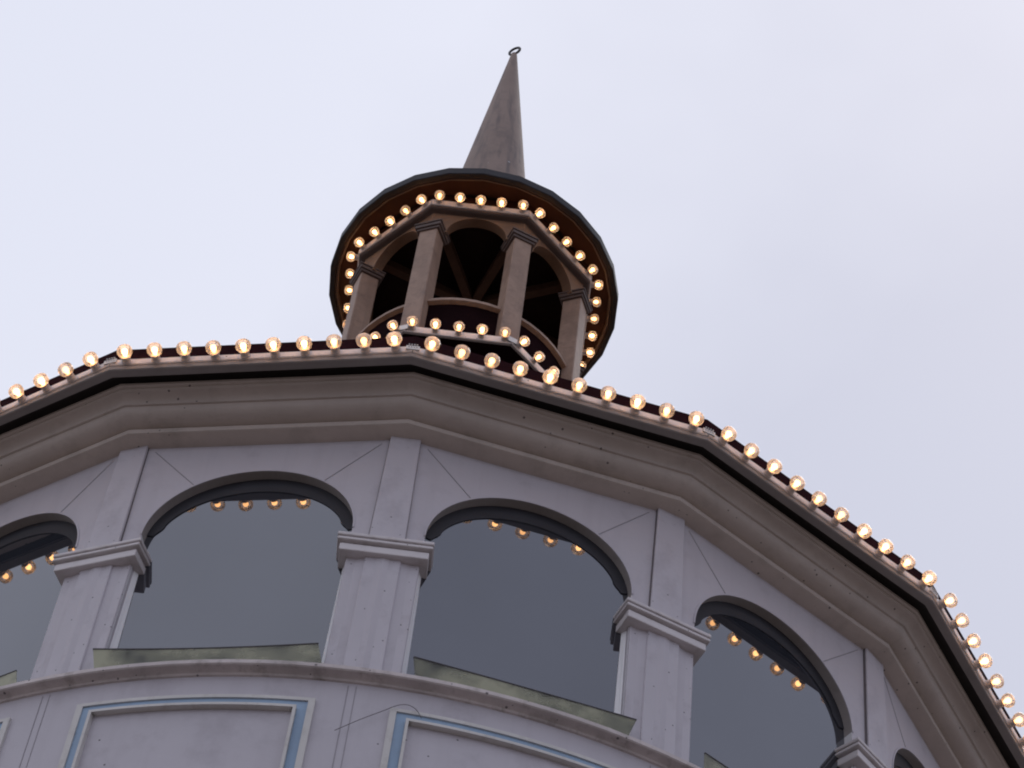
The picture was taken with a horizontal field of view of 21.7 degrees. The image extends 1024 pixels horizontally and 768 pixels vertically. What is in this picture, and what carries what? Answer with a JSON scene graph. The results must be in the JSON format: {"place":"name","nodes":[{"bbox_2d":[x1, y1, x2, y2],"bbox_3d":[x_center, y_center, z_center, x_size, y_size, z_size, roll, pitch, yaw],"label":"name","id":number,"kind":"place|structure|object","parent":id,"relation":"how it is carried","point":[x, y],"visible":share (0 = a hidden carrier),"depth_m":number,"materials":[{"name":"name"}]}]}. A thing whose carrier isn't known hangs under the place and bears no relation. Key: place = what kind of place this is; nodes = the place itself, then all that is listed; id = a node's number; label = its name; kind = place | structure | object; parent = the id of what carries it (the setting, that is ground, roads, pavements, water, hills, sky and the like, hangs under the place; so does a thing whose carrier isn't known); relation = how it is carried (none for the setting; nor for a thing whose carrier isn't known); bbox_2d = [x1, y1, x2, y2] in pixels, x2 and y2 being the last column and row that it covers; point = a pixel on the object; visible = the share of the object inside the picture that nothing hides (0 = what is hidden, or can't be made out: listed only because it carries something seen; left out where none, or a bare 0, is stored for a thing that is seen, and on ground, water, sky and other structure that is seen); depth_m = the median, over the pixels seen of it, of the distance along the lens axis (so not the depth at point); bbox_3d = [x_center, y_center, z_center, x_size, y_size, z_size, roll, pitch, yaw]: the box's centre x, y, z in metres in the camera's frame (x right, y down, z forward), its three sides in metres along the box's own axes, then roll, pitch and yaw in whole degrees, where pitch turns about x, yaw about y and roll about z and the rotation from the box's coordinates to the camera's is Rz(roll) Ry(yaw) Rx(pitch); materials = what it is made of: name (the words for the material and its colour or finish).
{"place":"outdoors","nodes":[
{"label":"outdoors","id":0,"kind":"place"},
{"bbox_2d":[0,47,1023,767],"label":"fairground pavilion","id":1,"kind":"structure","parent":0,"point":[438,451],"depth_m":10.03,"materials":[{"name":"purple paint"}]},
{"bbox_2d":[0,670,16,685],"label":"acrylic strip","id":2,"kind":"object","parent":1,"relation":"on","point":[8,678],"visible":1,"depth_m":9.22,"materials":[{"name":"plastic"}]},
{"bbox_2d":[0,521,76,681],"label":"window","id":3,"kind":"structure","parent":1,"relation":"in","point":[30,588],"depth_m":9.86,"materials":[{"name":"grey glass"}]},
{"bbox_2d":[93,643,321,667],"bbox_3d":[-1.038,0.930,9.082,0.822,0.133,0.012,-2,-55,7],"label":"acrylic strip","id":4,"kind":"object","parent":1,"relation":"on","point":[301,652],"visible":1,"depth_m":9.10,"materials":[{"name":"plastic"}]},
{"bbox_2d":[110,479,352,662],"bbox_3d":[-0.982,0.712,9.532,0.795,1.230,0.035,-2,-55,7],"label":"window","id":5,"kind":"structure","parent":1,"relation":"in","point":[252,562],"depth_m":9.59,"materials":[{"name":"grey glass"}]},
{"bbox_2d":[336,704,420,729],"bbox_3d":[-0.437,1.102,8.798,0.275,0.170,0.010,10,-54,-1],"label":"wire","id":6,"kind":"object","parent":1,"relation":"attached to","point":[379,712],"visible":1,"depth_m":8.82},
{"bbox_2d":[402,506,627,713],"bbox_3d":[0.029,0.834,9.517,0.795,1.230,0.035,16,-55,-6],"label":"window","id":7,"kind":"structure","parent":1,"relation":"in","point":[520,597],"depth_m":9.57,"materials":[{"name":"grey glass"}]},
{"bbox_2d":[413,656,636,734],"bbox_3d":[0.042,1.068,9.065,0.795,0.122,0.012,16,-55,-6],"label":"acrylic strip","id":8,"kind":"object","parent":1,"relation":"on","point":[624,724],"visible":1,"depth_m":9.08,"materials":[{"name":"plastic"}]},
{"bbox_2d":[689,601,843,767],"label":"window","id":9,"kind":"structure","parent":1,"relation":"in","point":[758,701],"depth_m":9.87,"materials":[{"name":"grey glass"}]},
{"bbox_2d":[894,752,912,767],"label":"window","id":10,"kind":"structure","parent":1,"relation":"in","point":[899,761],"depth_m":10.46,"materials":[{"name":"grey glass"}]},
{"bbox_2d":[0,0,1023,736],"label":"sky","id":11,"kind":"structure","parent":0,"point":[808,215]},
{"bbox_2d":[704,752,727,767],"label":"acrylic strip","id":12,"kind":"object","parent":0,"point":[710,761],"visible":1,"depth_m":9.21,"materials":[{"name":"plastic"}]}
]}

